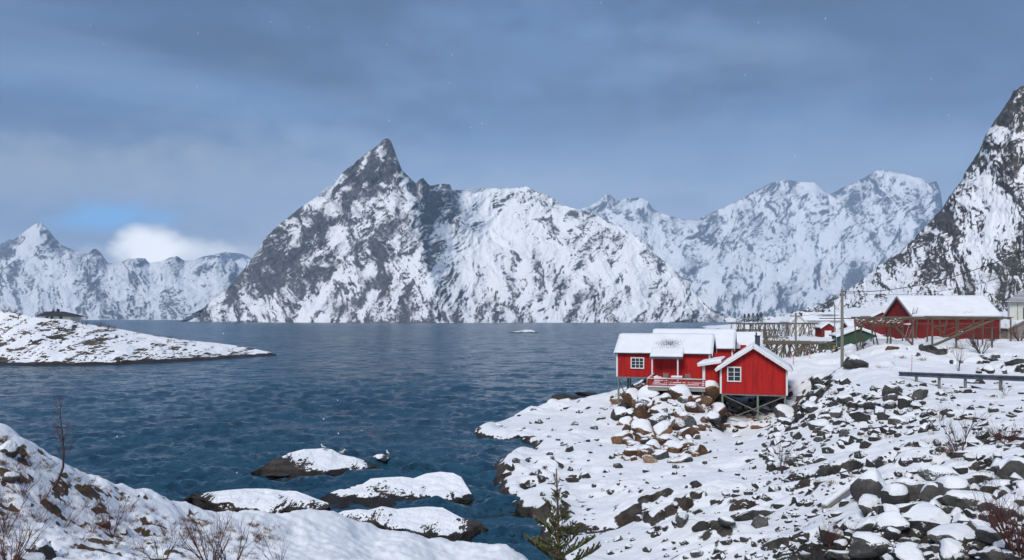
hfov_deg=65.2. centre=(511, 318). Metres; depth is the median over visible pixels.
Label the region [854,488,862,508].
bare shrub
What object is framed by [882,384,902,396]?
boulder
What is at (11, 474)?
boulder
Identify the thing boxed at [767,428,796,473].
bare shrub
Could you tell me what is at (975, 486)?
boulder
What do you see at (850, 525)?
boulder
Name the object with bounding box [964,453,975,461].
stone
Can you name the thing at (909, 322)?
ladder
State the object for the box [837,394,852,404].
boulder
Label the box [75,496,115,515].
bare shrub
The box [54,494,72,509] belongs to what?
twig tuft
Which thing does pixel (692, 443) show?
boulder
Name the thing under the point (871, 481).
boulder
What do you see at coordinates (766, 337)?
fish rack
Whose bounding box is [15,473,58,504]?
bare shrub
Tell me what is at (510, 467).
shore rubble
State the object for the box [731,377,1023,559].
scree rubble
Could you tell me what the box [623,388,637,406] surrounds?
boulder
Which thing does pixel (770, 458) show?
stone
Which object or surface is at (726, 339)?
stilt cabin
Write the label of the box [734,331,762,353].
stilt cabin
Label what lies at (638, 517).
stone
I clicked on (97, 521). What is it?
twig tuft
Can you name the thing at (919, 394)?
boulder
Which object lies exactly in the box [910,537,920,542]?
stone
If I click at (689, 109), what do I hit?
sky
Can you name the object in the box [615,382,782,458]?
brown rubble
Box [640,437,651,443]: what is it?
boulder
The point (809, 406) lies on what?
boulder
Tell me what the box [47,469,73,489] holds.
twig tuft
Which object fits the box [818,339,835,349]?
lean to
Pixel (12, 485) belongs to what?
bare shrub
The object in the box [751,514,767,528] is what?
boulder
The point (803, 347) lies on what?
fish rack
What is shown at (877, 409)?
stone
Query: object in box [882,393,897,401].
stone
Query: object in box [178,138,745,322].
mountain
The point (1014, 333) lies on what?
bare shrub
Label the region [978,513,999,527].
boulder
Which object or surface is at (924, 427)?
stone
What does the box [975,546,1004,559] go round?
boulder
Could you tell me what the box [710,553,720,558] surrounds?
stone
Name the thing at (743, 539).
stone
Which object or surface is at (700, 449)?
boulder
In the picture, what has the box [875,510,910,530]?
boulder
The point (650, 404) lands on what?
stone
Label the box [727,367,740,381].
window
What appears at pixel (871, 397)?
stone
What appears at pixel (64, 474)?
boulder
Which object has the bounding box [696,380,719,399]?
boulder
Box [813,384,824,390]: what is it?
stone
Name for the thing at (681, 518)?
boulder
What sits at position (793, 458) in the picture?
boulder
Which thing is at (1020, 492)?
boulder
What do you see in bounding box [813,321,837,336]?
red shed
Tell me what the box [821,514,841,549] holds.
bare shrub
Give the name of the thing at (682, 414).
stone
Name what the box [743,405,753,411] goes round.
stone
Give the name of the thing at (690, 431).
boulder
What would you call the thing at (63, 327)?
crest bush
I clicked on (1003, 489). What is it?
boulder
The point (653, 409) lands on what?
boulder
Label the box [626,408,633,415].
boulder
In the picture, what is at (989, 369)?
stone
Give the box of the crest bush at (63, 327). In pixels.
[54,322,65,330]
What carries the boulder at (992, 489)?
on the shore ground at (629, 502)
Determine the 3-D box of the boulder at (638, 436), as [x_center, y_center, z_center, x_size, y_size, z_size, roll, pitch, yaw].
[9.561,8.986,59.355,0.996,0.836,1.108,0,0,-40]
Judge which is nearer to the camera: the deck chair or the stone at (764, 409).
the stone at (764, 409)
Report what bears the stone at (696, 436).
on the shore ground at (629, 502)
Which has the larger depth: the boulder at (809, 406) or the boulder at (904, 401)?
the boulder at (809, 406)
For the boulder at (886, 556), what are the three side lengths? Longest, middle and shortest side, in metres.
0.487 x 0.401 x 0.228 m
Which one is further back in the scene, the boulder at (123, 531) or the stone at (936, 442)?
the stone at (936, 442)
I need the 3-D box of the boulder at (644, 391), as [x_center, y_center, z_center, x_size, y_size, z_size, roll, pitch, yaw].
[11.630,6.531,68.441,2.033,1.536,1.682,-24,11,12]
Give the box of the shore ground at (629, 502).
[472,305,1023,559]
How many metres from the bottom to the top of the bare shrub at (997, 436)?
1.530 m
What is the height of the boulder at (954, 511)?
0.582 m
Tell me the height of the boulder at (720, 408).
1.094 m
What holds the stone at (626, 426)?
on the shore ground at (629, 502)
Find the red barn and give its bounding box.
[882,295,1003,339]
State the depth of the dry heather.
16.49 m
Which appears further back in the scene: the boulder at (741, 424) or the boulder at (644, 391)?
the boulder at (644, 391)
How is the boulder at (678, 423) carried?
on the shore ground at (629, 502)
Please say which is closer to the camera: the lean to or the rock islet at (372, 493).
the rock islet at (372, 493)
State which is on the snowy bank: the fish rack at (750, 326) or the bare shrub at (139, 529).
the bare shrub at (139, 529)
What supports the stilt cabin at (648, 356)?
on the shore ground at (629, 502)
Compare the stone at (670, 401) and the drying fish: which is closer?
the stone at (670, 401)
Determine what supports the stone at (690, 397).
on the shore ground at (629, 502)
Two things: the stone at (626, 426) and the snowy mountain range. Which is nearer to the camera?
the stone at (626, 426)
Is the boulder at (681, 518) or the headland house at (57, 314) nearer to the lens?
the boulder at (681, 518)
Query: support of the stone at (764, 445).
on the shore ground at (629, 502)
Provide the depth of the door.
164.75 m
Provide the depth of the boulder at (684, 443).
53.54 m
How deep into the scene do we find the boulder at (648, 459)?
49.38 m
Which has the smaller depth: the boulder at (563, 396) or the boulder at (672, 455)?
the boulder at (672, 455)
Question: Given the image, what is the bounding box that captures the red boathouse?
[860,310,885,334]
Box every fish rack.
[729,323,774,335]
[736,329,777,334]
[756,322,817,338]
[763,335,788,339]
[763,340,839,357]
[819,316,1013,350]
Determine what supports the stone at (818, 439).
on the shore ground at (629, 502)
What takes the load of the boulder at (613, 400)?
on the shore ground at (629, 502)
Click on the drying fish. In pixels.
(879, 324)
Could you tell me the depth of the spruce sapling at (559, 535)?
27.47 m
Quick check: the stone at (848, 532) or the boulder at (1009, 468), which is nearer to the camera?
the stone at (848, 532)
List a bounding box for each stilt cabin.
[609,333,716,407]
[653,328,736,364]
[697,332,792,420]
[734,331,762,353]
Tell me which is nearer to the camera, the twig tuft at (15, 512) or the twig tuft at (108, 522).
the twig tuft at (15, 512)
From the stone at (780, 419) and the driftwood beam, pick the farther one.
the stone at (780, 419)
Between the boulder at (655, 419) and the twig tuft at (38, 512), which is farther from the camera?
the boulder at (655, 419)
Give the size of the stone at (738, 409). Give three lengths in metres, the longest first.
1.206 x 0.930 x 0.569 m
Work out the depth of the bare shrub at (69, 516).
15.18 m
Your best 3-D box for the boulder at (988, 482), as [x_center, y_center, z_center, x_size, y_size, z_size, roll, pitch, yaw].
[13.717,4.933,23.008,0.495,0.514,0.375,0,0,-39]
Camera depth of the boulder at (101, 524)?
15.88 m
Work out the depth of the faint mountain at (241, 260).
8907.70 m
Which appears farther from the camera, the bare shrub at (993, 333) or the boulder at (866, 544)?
the bare shrub at (993, 333)
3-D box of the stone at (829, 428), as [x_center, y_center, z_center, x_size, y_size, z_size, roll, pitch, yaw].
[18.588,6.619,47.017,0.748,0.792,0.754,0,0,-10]
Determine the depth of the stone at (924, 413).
43.39 m
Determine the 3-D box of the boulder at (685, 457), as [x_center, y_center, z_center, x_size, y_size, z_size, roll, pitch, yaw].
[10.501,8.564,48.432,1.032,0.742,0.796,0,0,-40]
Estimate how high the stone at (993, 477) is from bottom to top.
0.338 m
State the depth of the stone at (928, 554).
19.01 m
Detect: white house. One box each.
[780,312,807,335]
[792,309,849,330]
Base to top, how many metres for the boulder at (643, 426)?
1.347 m
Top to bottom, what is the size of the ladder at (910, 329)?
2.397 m
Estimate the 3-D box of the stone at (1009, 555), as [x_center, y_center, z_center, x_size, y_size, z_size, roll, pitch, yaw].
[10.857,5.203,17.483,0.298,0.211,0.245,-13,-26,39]
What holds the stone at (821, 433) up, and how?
on the shore ground at (629, 502)
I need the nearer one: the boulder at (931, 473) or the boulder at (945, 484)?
the boulder at (945, 484)
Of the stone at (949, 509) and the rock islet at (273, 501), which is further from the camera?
the rock islet at (273, 501)
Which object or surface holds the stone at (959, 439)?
on the shore ground at (629, 502)
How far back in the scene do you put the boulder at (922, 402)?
46.89 m
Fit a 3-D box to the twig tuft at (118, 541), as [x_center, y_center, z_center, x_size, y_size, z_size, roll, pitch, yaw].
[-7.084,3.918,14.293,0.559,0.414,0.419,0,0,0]
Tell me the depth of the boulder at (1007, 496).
21.75 m
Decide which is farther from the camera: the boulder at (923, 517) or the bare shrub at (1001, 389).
the bare shrub at (1001, 389)
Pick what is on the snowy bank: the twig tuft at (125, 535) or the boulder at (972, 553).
the twig tuft at (125, 535)
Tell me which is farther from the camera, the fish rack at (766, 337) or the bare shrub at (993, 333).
the fish rack at (766, 337)
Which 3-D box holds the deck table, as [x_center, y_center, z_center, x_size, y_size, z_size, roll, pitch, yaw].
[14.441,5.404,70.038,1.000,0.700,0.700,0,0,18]
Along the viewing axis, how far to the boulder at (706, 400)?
64.99 m
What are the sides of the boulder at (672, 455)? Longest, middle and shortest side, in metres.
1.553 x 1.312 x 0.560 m
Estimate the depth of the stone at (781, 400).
68.44 m
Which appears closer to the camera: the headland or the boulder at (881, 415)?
the boulder at (881, 415)
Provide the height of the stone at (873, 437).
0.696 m
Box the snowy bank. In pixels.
[0,423,527,559]
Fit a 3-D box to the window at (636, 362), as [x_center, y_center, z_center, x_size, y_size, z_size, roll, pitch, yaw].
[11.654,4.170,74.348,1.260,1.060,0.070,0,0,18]
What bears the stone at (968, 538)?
on the shore ground at (629, 502)
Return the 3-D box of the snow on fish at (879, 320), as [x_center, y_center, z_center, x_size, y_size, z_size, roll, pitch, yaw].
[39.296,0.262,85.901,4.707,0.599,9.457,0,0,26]
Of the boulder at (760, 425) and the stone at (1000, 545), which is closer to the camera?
the stone at (1000, 545)
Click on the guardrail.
(939, 376)
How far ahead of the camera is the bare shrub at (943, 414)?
42.28 m
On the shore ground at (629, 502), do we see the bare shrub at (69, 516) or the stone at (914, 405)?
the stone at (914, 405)
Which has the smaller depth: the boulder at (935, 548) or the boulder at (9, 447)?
the boulder at (9, 447)
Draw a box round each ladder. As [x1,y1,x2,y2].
[905,320,914,340]
[906,308,917,337]
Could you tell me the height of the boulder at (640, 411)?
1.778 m
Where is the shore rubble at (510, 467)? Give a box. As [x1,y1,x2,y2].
[477,404,831,559]
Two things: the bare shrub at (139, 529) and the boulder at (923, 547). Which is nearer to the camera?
the bare shrub at (139, 529)
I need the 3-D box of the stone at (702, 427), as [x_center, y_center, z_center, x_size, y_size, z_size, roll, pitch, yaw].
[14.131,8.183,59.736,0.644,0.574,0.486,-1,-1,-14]
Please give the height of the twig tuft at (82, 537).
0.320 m
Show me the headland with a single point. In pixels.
(25, 340)
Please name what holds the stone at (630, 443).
on the shore ground at (629, 502)
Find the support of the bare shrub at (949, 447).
on the shore ground at (629, 502)
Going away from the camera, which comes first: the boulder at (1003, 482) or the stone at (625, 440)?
the boulder at (1003, 482)
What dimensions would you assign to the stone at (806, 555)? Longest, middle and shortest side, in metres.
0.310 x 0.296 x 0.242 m
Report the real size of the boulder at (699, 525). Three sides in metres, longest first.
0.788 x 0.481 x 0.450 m
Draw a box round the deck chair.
[660,373,667,382]
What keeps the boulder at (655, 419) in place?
on the shore ground at (629, 502)
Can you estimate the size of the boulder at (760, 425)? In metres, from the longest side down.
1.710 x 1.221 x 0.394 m
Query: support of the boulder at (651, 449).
on the shore ground at (629, 502)
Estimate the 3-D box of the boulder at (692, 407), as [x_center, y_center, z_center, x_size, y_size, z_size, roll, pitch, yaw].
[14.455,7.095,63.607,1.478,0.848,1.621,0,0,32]
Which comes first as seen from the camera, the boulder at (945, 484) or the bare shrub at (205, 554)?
the bare shrub at (205, 554)
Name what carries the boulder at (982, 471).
on the shore ground at (629, 502)
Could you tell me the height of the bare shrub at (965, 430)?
2.315 m
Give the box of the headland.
[0,311,276,365]
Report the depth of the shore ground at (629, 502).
44.52 m
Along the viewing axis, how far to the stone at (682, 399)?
65.30 m
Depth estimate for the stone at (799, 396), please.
66.34 m
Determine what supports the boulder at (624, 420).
on the shore ground at (629, 502)
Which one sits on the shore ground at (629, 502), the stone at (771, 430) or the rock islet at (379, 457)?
the stone at (771, 430)
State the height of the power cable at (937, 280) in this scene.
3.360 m
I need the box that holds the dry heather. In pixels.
[0,434,284,559]
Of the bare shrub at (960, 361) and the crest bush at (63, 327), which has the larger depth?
the crest bush at (63, 327)
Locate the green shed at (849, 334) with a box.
[829,326,881,348]
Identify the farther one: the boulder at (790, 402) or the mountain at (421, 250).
the mountain at (421, 250)
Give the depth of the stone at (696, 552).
28.07 m
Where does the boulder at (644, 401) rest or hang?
on the shore ground at (629, 502)
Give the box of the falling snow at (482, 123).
[72,17,1004,472]
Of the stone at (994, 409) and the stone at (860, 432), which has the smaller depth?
the stone at (994, 409)
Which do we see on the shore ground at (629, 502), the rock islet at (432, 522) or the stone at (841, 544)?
the stone at (841, 544)
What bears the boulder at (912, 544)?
on the shore ground at (629, 502)
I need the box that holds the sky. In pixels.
[0,0,1023,263]
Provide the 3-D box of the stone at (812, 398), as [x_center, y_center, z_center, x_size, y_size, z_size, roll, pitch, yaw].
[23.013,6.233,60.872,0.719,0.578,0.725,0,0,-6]
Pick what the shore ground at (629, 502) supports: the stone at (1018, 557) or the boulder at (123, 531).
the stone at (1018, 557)
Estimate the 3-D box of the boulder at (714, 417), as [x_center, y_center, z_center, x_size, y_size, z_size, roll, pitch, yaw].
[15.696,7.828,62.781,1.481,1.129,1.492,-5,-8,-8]
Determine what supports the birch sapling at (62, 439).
on the snowy bank
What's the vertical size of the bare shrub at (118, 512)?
1.283 m
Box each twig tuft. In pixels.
[1,455,30,470]
[4,503,32,517]
[24,503,49,520]
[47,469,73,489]
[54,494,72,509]
[66,492,94,507]
[66,528,91,542]
[81,509,111,530]
[89,511,121,531]
[97,530,123,547]
[108,523,136,540]
[150,518,189,536]
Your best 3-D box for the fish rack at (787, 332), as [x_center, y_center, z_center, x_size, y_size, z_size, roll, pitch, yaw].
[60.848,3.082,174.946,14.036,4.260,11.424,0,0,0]
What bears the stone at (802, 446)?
on the shore ground at (629, 502)
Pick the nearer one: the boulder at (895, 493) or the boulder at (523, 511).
the boulder at (895, 493)
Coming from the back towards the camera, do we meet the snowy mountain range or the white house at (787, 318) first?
the snowy mountain range
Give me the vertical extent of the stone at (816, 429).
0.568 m
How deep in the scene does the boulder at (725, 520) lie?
30.43 m
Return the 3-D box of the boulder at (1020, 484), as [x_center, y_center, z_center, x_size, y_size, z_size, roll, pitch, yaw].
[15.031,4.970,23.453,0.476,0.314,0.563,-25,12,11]
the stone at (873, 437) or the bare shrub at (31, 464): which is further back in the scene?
the stone at (873, 437)
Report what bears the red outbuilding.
on the shore ground at (629, 502)
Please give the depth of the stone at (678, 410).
62.84 m
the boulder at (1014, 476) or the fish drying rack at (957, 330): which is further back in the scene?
the fish drying rack at (957, 330)
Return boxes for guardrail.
[899,371,1023,389]
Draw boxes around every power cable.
[843,251,1022,291]
[848,270,1021,294]
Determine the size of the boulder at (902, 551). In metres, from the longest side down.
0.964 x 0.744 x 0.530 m
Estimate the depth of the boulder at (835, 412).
51.23 m
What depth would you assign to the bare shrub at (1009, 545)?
17.48 m
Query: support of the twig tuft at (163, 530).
on the snowy bank
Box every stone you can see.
[622,423,630,430]
[622,437,633,443]
[626,440,639,445]
[630,455,637,460]
[635,514,642,521]
[647,400,654,409]
[659,393,670,401]
[666,399,674,403]
[670,458,682,462]
[674,407,682,417]
[677,396,687,402]
[678,411,688,419]
[688,395,693,401]
[690,549,703,556]
[691,452,699,456]
[693,434,699,439]
[698,424,705,430]
[700,416,708,422]
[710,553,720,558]
[721,490,729,495]
[734,407,741,412]
[739,536,748,541]
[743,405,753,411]
[759,405,769,413]
[761,443,770,447]
[765,456,775,463]
[767,428,773,433]
[768,447,774,452]
[772,432,781,437]
[774,426,780,432]
[776,396,786,402]
[777,417,788,421]
[781,419,791,424]
[789,542,800,551]
[792,496,799,502]
[796,393,803,400]
[799,442,805,449]
[800,552,811,559]
[805,453,812,457]
[809,396,816,401]
[812,427,821,432]
[812,454,826,462]
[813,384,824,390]
[813,436,823,441]
[816,430,829,435]
[817,414,831,419]
[821,424,833,432]
[824,550,834,559]
[833,539,848,550]
[839,429,849,436]
[843,529,854,537]
[847,401,854,406]
[857,430,863,435]
[866,394,875,399]
[868,433,881,441]
[873,406,884,414]
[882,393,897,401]
[882,400,896,408]
[894,424,902,428]
[898,537,911,542]
[910,401,922,409]
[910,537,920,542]
[918,423,930,432]
[919,410,929,417]
[922,551,934,558]
[933,439,941,446]
[945,505,953,511]
[946,411,954,417]
[952,437,961,441]
[953,552,963,559]
[963,534,975,542]
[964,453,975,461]
[972,427,982,430]
[983,365,994,373]
[987,354,997,361]
[988,406,998,412]
[989,475,999,480]
[992,451,1001,458]
[992,490,1001,499]
[993,541,1004,549]
[1004,551,1016,559]
[1007,517,1017,525]
[1014,553,1022,559]
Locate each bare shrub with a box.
[0,468,33,533]
[0,496,69,559]
[1,461,50,493]
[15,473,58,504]
[19,453,42,468]
[38,492,85,525]
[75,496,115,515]
[97,477,140,533]
[125,510,204,559]
[125,522,147,535]
[172,491,235,559]
[184,505,271,559]
[247,516,293,559]
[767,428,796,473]
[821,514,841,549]
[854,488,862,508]
[938,403,991,450]
[938,404,946,421]
[944,438,970,453]
[950,332,966,370]
[959,320,1001,353]
[961,467,1023,558]
[980,417,1023,443]
[984,322,1007,340]
[995,377,1011,395]
[1006,322,1023,340]
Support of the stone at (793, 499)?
on the shore ground at (629, 502)
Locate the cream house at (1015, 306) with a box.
[1003,290,1023,319]
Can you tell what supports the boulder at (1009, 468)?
on the shore ground at (629, 502)
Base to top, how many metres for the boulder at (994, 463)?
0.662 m
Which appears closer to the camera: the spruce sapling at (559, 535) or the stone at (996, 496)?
the stone at (996, 496)
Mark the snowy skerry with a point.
(527, 331)
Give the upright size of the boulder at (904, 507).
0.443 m
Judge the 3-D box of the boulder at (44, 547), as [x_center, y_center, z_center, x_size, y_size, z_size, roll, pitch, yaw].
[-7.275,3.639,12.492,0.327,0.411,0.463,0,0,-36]
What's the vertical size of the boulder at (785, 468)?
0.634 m
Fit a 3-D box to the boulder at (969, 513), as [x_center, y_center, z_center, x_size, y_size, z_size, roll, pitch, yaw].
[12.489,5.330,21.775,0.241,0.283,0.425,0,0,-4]
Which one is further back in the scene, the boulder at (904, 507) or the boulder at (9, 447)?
the boulder at (904, 507)
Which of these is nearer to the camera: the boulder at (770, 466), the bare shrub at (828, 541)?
the bare shrub at (828, 541)
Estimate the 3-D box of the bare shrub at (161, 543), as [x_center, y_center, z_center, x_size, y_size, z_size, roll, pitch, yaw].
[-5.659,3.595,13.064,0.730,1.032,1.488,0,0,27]
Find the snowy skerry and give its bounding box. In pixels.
[507,330,537,332]
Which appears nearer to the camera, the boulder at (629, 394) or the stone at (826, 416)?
the stone at (826, 416)
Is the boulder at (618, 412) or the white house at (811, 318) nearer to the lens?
the boulder at (618, 412)
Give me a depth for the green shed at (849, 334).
109.56 m
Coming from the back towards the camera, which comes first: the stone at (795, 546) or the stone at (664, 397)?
the stone at (664, 397)
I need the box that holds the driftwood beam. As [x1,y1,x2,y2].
[821,476,857,508]
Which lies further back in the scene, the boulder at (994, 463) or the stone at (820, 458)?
the stone at (820, 458)
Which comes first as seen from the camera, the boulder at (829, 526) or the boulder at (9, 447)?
the boulder at (9, 447)
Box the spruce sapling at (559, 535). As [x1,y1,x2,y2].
[524,468,600,559]
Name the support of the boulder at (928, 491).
on the shore ground at (629, 502)
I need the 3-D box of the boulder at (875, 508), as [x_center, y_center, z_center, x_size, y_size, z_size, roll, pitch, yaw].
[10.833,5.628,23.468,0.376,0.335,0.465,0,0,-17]
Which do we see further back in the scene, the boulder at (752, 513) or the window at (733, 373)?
the window at (733, 373)
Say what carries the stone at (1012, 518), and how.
on the shore ground at (629, 502)
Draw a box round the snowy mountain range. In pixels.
[578,170,942,319]
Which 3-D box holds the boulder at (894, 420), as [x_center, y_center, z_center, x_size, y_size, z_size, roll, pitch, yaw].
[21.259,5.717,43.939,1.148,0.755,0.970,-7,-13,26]
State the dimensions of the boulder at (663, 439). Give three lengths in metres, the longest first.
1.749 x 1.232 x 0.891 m
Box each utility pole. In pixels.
[790,313,801,351]
[840,287,844,367]
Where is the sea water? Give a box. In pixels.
[0,320,748,559]
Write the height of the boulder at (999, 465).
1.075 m
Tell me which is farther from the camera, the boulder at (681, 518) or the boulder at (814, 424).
the boulder at (814, 424)
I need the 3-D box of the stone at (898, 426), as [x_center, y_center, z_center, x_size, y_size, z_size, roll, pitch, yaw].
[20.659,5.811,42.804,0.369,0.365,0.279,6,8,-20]
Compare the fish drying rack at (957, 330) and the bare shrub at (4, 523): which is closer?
the bare shrub at (4, 523)
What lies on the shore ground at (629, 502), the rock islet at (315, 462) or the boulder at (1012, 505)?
the boulder at (1012, 505)
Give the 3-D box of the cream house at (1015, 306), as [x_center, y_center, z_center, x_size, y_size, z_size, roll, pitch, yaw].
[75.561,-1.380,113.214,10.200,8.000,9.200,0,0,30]
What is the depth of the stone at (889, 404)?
47.84 m
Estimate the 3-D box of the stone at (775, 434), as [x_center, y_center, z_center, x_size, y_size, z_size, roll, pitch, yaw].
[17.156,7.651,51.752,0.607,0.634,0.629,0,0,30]
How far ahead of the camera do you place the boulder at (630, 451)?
51.77 m
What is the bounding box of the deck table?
[671,376,682,382]
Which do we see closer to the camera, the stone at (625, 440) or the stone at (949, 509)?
the stone at (949, 509)
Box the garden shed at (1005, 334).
[1001,320,1023,338]
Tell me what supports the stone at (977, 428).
on the shore ground at (629, 502)
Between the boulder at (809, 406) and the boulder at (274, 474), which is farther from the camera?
the boulder at (809, 406)
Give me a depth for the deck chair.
70.97 m
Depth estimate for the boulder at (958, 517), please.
21.29 m
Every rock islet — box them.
[181,488,330,513]
[251,448,380,480]
[320,472,473,508]
[339,506,488,541]
[373,454,393,462]
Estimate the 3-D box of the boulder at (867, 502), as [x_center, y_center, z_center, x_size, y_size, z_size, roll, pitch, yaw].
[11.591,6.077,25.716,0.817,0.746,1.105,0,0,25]
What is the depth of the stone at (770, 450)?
46.38 m
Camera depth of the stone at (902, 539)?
21.77 m
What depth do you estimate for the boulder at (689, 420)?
60.24 m
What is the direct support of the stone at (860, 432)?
on the shore ground at (629, 502)
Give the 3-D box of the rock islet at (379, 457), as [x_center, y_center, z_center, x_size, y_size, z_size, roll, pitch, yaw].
[-8.830,10.384,55.967,2.180,1.753,2.596,0,0,-9]
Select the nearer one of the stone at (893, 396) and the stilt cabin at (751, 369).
the stone at (893, 396)
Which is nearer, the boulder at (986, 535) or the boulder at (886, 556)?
the boulder at (986, 535)
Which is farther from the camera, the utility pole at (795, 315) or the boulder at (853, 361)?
the utility pole at (795, 315)
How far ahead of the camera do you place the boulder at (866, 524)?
22.48 m
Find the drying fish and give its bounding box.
[854,319,903,327]
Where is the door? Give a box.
[825,331,830,336]
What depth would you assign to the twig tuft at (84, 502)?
15.99 m
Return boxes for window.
[631,357,643,368]
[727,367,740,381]
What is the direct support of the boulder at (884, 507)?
on the shore ground at (629, 502)
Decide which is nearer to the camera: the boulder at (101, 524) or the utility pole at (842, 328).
the boulder at (101, 524)
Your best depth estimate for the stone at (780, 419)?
57.53 m
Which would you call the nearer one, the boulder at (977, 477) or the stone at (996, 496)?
the stone at (996, 496)
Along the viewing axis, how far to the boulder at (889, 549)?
21.39 m
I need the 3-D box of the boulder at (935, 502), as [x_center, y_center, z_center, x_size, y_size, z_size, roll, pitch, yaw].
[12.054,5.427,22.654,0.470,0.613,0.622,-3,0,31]
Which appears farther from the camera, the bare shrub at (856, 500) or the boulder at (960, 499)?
the bare shrub at (856, 500)
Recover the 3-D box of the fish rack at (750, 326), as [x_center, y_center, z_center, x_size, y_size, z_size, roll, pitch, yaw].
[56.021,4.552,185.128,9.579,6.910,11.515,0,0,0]
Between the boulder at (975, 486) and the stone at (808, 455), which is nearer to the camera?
the boulder at (975, 486)
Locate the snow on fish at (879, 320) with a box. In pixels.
[856,318,899,322]
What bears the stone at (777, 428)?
on the shore ground at (629, 502)
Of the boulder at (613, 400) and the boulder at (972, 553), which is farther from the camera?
the boulder at (613, 400)
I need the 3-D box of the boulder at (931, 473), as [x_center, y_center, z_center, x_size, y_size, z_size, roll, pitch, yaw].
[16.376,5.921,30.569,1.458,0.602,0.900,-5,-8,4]
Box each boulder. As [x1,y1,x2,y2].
[0,440,18,457]
[2,472,19,482]
[22,552,45,559]
[34,539,56,559]
[59,471,68,477]
[94,520,110,528]
[119,528,127,534]
[264,472,289,477]
[285,477,303,480]
[515,508,528,516]
[551,393,582,399]
[575,392,596,395]
[610,396,622,403]
[610,406,626,420]
[611,430,633,443]
[618,416,631,425]
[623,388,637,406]
[623,447,637,456]
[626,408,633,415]
[630,419,652,434]
[633,397,651,409]
[634,403,647,418]
[634,433,646,443]
[637,385,659,399]
[637,444,654,455]
[639,450,651,458]
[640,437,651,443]
[642,455,657,462]
[646,439,660,448]
[648,412,670,427]
[649,406,667,412]
[652,420,671,436]
[653,450,668,459]
[658,434,679,444]
[663,440,683,453]
[667,384,691,399]
[668,452,678,457]
[671,418,685,429]
[675,512,688,527]
[676,427,699,438]
[679,440,687,447]
[679,453,692,462]
[683,415,696,426]
[684,402,704,412]
[687,440,697,445]
[687,444,707,455]
[691,520,710,531]
[692,396,712,404]
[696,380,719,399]
[704,411,720,424]
[711,402,726,415]
[718,515,735,525]
[732,421,747,427]
[734,505,774,520]
[750,423,764,428]
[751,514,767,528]
[766,461,776,471]
[773,404,793,417]
[776,462,789,470]
[782,456,795,462]
[783,400,794,406]
[799,400,818,412]
[808,419,829,429]
[818,522,833,546]
[828,550,854,559]
[829,408,842,417]
[834,529,843,539]
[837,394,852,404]
[842,354,868,367]
[842,521,857,530]
[848,531,893,557]
[849,411,870,421]
[850,468,886,500]
[854,517,874,531]
[859,494,880,515]
[863,400,880,409]
[872,504,880,514]
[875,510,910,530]
[877,410,887,419]
[878,503,900,514]
[880,553,894,559]
[881,483,909,504]
[881,547,892,555]
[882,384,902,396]
[884,526,900,540]
[885,345,898,349]
[888,416,908,425]
[889,543,923,559]
[892,478,922,501]
[893,542,916,547]
[896,502,926,512]
[897,396,912,409]
[902,502,951,535]
[909,400,925,406]
[911,388,927,399]
[917,465,959,480]
[917,482,937,500]
[917,543,931,552]
[927,523,975,543]
[929,499,942,509]
[930,544,938,552]
[933,495,945,505]
[935,475,969,495]
[939,538,964,559]
[942,490,996,509]
[949,507,962,517]
[950,512,970,523]
[957,474,976,484]
[963,509,976,518]
[964,472,992,484]
[967,519,990,530]
[968,549,976,556]
[970,483,979,490]
[974,470,989,472]
[975,526,1001,543]
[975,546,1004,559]
[977,499,993,512]
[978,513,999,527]
[980,480,993,488]
[980,484,998,493]
[989,458,1001,471]
[990,479,1013,490]
[992,501,1023,521]
[993,456,1018,473]
[995,457,1023,479]
[996,493,1023,506]
[998,486,1011,496]
[1004,358,1023,364]
[1008,472,1023,481]
[1015,489,1023,496]
[1016,480,1023,490]
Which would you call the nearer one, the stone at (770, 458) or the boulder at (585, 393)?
the stone at (770, 458)
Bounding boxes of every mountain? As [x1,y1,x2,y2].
[0,222,243,319]
[0,239,251,268]
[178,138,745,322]
[764,86,1023,319]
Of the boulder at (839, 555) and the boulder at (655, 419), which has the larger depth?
the boulder at (655, 419)
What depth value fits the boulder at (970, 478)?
23.47 m
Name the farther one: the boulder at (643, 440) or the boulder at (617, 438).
the boulder at (617, 438)
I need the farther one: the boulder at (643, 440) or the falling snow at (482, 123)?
the boulder at (643, 440)
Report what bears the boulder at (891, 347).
on the shore ground at (629, 502)
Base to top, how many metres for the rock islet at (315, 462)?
2.195 m
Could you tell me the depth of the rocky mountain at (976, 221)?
379.56 m
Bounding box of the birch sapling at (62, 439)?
[50,392,76,489]
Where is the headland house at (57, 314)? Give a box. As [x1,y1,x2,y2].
[36,308,85,321]
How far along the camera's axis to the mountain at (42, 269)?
5177.99 m
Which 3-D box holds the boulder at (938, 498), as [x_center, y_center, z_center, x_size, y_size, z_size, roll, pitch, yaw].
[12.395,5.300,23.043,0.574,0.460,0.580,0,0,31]
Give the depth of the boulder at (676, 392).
66.17 m
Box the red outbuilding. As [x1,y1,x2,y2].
[839,320,863,328]
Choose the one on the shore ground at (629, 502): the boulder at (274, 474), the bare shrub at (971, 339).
the bare shrub at (971, 339)
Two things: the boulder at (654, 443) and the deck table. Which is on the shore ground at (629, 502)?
the boulder at (654, 443)
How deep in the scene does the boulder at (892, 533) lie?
21.82 m
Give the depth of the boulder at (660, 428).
59.84 m

